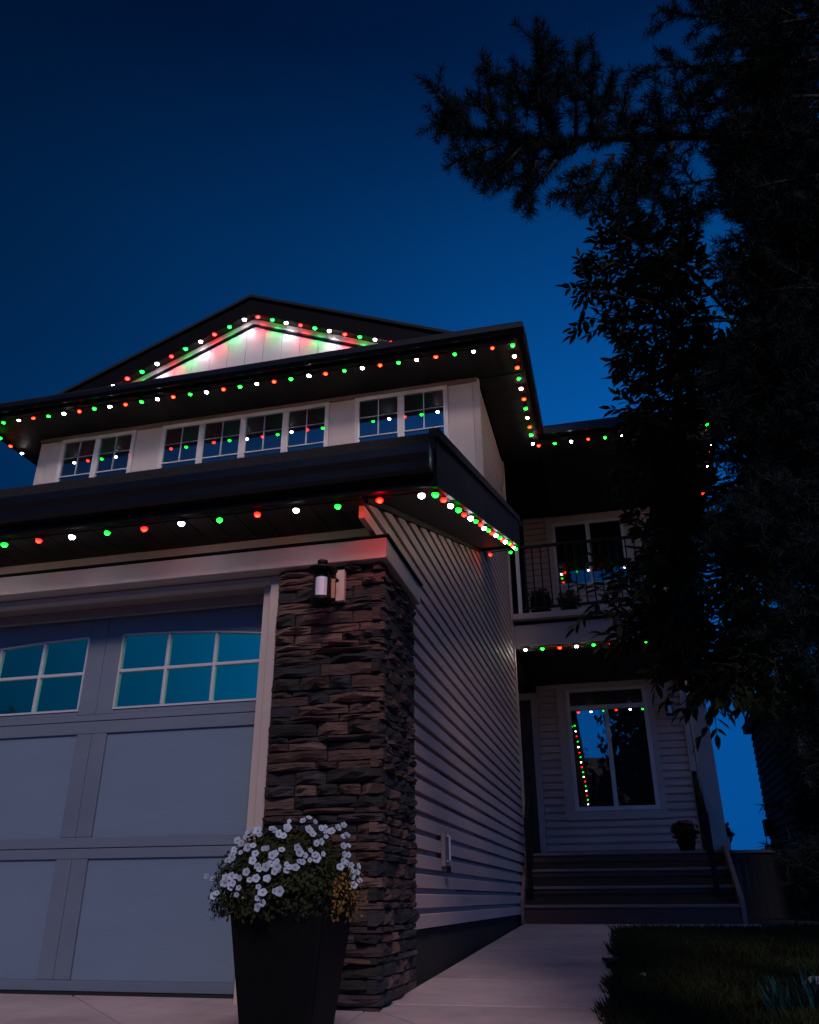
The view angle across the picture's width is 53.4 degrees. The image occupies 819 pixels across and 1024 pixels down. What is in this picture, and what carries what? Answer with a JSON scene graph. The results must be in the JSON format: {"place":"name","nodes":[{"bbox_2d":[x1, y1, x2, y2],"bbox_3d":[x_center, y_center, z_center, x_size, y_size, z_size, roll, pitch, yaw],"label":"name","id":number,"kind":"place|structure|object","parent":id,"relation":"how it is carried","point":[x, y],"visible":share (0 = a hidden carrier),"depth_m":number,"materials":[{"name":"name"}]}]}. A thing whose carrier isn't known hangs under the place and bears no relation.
{"place":"outdoors","nodes":[
{"label":"outdoors","id":0,"kind":"place"},
{"bbox_2d":[0,994,603,1023],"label":"driveway","id":1,"kind":"structure","parent":0,"point":[44,1009],"depth_m":3.69,"materials":[{"name":"concrete"}]},
{"bbox_2d":[228,898,355,1023],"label":"planter","id":2,"kind":"object","parent":1,"relation":"on","point":[288,968],"visible":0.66,"depth_m":2.71,"materials":[{"name":"black plastic"}]},
{"bbox_2d":[204,815,368,923],"bbox_3d":[-0.428,1.284,2.930,0.575,0.359,0.528,-6,-26,12],"label":"petunia plant","id":3,"kind":"object","parent":2,"relation":"in","point":[283,863],"visible":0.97,"depth_m":2.79,"materials":[{"name":"white plant"}]},
{"bbox_2d":[0,0,818,894],"label":"sky","id":4,"kind":"structure","parent":0,"point":[165,165],"materials":[{"name":"blue"}]},
{"bbox_2d":[390,924,764,1008],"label":"walkway","id":5,"kind":"structure","parent":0,"point":[545,965],"depth_m":4.91,"materials":[{"name":"concrete"}]},
{"bbox_2d":[590,922,818,1023],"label":"lawn grass","id":6,"kind":"structure","parent":0,"point":[705,974],"depth_m":4.64,"materials":[{"name":"green plant"}]},
{"bbox_2d":[725,822,734,844],"bbox_3d":[3.957,4.089,10.228,0.243,0.365,0.242,17,-30,-32],"label":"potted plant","id":7,"kind":"object","parent":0,"point":[730,835],"visible":0.17,"depth_m":10.17,"materials":[{"name":"green plant"}]},
{"bbox_2d":[741,668,818,919],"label":"neighbour house","id":8,"kind":"structure","parent":0,"point":[772,778],"depth_m":13.68,"materials":[{"name":"metal"}]},
{"bbox_2d":[748,900,818,929],"bbox_3d":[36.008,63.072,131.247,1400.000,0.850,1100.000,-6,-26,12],"label":"ground","id":9,"kind":"structure","parent":0,"point":[764,922],"depth_m":11.07,"materials":[{"name":"soil"}]},
{"bbox_2d":[0,294,747,1012],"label":"house","id":10,"kind":"structure","parent":9,"relation":"on","point":[184,704],"depth_m":5.19,"materials":[{"name":"plastic"}]},
{"bbox_2d":[0,435,23,453],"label":"light string","id":11,"kind":"object","parent":10,"relation":"attached to","point":[12,445],"visible":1,"depth_m":11.80,"materials":[{"name":"multicoloured plastic"}]},
{"bbox_2d":[54,430,137,481],"bbox_3d":[-4.384,-0.514,11.261,1.177,1.254,0.041,-6,-26,12],"label":"window","id":12,"kind":"structure","parent":10,"relation":"in","point":[113,453],"depth_m":11.38,"materials":[{"name":"glass"}]},
{"bbox_2d":[0,604,262,998],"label":"garage door","id":13,"kind":"structure","parent":10,"relation":"in","point":[126,743],"depth_m":4.76,"materials":[{"name":"paint"}]},
{"bbox_2d":[111,316,246,385],"bbox_3d":[-3.259,-2.262,11.502,2.000,0.880,0.078,-6,-26,12],"label":"light string","id":14,"kind":"object","parent":10,"relation":"attached to","point":[214,333],"visible":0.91,"depth_m":11.49,"materials":[{"name":"multicoloured plastic"}]},
{"bbox_2d":[0,491,424,546],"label":"light string","id":15,"kind":"object","parent":10,"relation":"attached to","point":[181,522],"visible":1,"depth_m":4.62,"materials":[{"name":"multicoloured plastic"}]},
{"bbox_2d":[157,402,329,468],"bbox_3d":[-2.236,-0.752,10.786,2.439,1.254,0.041,-6,-26,12],"label":"window","id":16,"kind":"structure","parent":10,"relation":"in","point":[307,426],"depth_m":10.90,"materials":[{"name":"glass"}]},
{"bbox_2d":[1,342,514,423],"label":"light string","id":17,"kind":"object","parent":10,"relation":"attached to","point":[362,367],"visible":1,"depth_m":10.42,"materials":[{"name":"multicoloured plastic"}]},
{"bbox_2d":[256,314,392,341],"bbox_3d":[-1.185,-2.488,11.043,2.000,0.869,0.069,-6,-26,12],"label":"light string","id":18,"kind":"object","parent":10,"relation":"attached to","point":[329,330],"visible":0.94,"depth_m":11.05,"materials":[{"name":"multicoloured plastic"}]},
{"bbox_2d":[307,559,345,605],"bbox_3d":[-0.469,0.398,4.492,0.169,0.252,0.254,-6,-26,12],"label":"wall lantern","id":19,"kind":"object","parent":10,"relation":"attached to","point":[322,571],"depth_m":4.44,"materials":[{"name":"black metal"}]},
{"bbox_2d":[354,385,448,442],"bbox_3d":[-0.106,-0.985,10.324,1.234,1.255,0.059,-6,-26,12],"label":"window","id":20,"kind":"structure","parent":10,"relation":"in","point":[411,412],"depth_m":10.44,"materials":[{"name":"clear glass"}]},
{"bbox_2d":[441,833,450,872],"bbox_3d":[0.254,2.302,5.497,0.058,0.245,0.130,-6,-26,12],"label":"wall fitting","id":21,"kind":"object","parent":10,"relation":"attached to","point":[445,849],"depth_m":5.47,"materials":[{"name":"grey"}]},
{"bbox_2d":[431,490,517,549],"bbox_3d":[0.637,0.142,6.550,0.054,1.444,4.243,-6,-26,12],"label":"light string","id":22,"kind":"object","parent":10,"relation":"attached to","point":[450,504],"visible":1,"depth_m":5.59,"materials":[{"name":"multicoloured plastic"}]},
{"bbox_2d":[488,549,511,555],"bbox_3d":[0.975,0.436,8.743,0.260,0.054,0.044,-6,-26,12],"label":"light string","id":23,"kind":"object","parent":10,"relation":"attached to","point":[490,553],"visible":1,"depth_m":8.74,"materials":[{"name":"multicoloured plastic"}]},
{"bbox_2d":[512,354,534,444],"bbox_3d":[1.540,-1.457,10.887,0.066,0.061,2.233,-6,-26,12],"label":"light string","id":24,"kind":"object","parent":10,"relation":"attached to","point":[525,407],"visible":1,"depth_m":10.76,"materials":[{"name":"multicoloured plastic"}]},
{"bbox_2d":[519,693,546,852],"bbox_3d":[1.469,4.082,12.626,1.155,2.468,0.070,-6,-26,12],"label":"entry door","id":25,"kind":"structure","parent":10,"relation":"in","point":[531,756],"depth_m":12.61,"materials":[{"name":"paint"}]},
{"bbox_2d":[528,588,551,612],"bbox_3d":[1.905,1.359,11.780,0.343,0.540,0.362,-6,-26,12],"label":"potted plant","id":26,"kind":"object","parent":10,"relation":"on","point":[539,597],"visible":0.66,"depth_m":11.72,"materials":[{"name":"green plant"}]},
{"bbox_2d":[555,589,582,609],"bbox_3d":[2.282,1.316,11.622,0.348,0.478,0.364,11,-28,-22],"label":"potted plant","id":27,"kind":"object","parent":10,"relation":"on","point":[565,597],"visible":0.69,"depth_m":11.55,"materials":[{"name":"green plant"}]},
{"bbox_2d":[523,641,646,650],"bbox_3d":[2.592,1.764,10.915,2.129,0.064,0.066,-6,-26,12],"label":"light string","id":28,"kind":"object","parent":10,"relation":"attached to","point":[560,646],"visible":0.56,"depth_m":11.02,"materials":[{"name":"multicoloured plastic"}]},
{"bbox_2d":[551,518,628,586],"bbox_3d":[3.057,0.683,13.793,1.195,1.163,0.050,-6,-26,12],"label":"balcony window","id":29,"kind":"structure","parent":10,"relation":"in","point":[609,527],"depth_m":13.83,"materials":[{"name":"black glass"}]},
{"bbox_2d":[565,685,659,811],"bbox_3d":[3.069,3.588,12.411,1.222,1.819,0.050,-6,-26,12],"label":"porch window","id":30,"kind":"structure","parent":10,"relation":"in","point":[611,749],"depth_m":12.39,"materials":[{"name":"glass"}]},
{"bbox_2d":[537,422,708,446],"bbox_3d":[3.026,-1.108,11.636,2.405,0.063,0.064,-6,-26,12],"label":"light string","id":31,"kind":"object","parent":10,"relation":"attached to","point":[571,440],"visible":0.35,"depth_m":11.78,"materials":[{"name":"multicoloured plastic"}]},
{"bbox_2d":[666,698,673,715],"bbox_3d":[3.937,2.968,12.362,0.172,0.257,0.216,-6,-26,12],"label":"wall lantern","id":32,"kind":"object","parent":10,"relation":"attached to","point":[670,707],"depth_m":12.31,"materials":[{"name":"black metal"}]},
{"bbox_2d":[670,820,699,850],"bbox_3d":[3.487,4.093,10.275,0.359,0.403,0.353,-6,-26,12],"label":"potted plant","id":33,"kind":"object","parent":10,"relation":"on","point":[684,833],"visible":0.98,"depth_m":10.19,"materials":[{"name":"green plant"}]},
{"bbox_2d":[410,0,818,928],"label":"spruce tree","id":34,"kind":"object","parent":9,"relation":"on","point":[762,138],"visible":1,"depth_m":2.85,"materials":[{"name":"green plant"}]},
{"bbox_2d":[555,188,818,753],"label":"ash tree","id":35,"kind":"object","parent":9,"relation":"on","point":[730,665],"visible":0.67,"depth_m":4.05,"materials":[{"name":"green plant"}]},
{"bbox_2d":[731,849,806,918],"bbox_3d":[5.262,5.452,11.936,0.960,0.920,0.120,-6,-26,12],"label":"fence","id":36,"kind":"object","parent":9,"relation":"on","point":[769,897],"visible":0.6,"depth_m":11.92,"materials":[{"name":"grey"}]},
{"bbox_2d":[748,975,805,1015],"bbox_3d":[1.578,2.095,3.482,0.215,0.196,0.187,17,-31,-32],"label":"blue plant","id":37,"kind":"object","parent":9,"relation":"on","point":[770,1001],"visible":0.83,"depth_m":3.46,"materials":[{"name":"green plant"}]},
{"bbox_2d":[787,965,818,1011],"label":"blue plant","id":38,"kind":"object","parent":9,"relation":"on","point":[812,993],"visible":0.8,"depth_m":3.54,"materials":[{"name":"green plant"}]},
{"bbox_2d":[802,976,818,984],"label":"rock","id":39,"kind":"object","parent":9,"relation":"on","point":[809,978],"visible":0.09,"depth_m":4.15,"materials":[{"name":"grey stone"}]}
]}

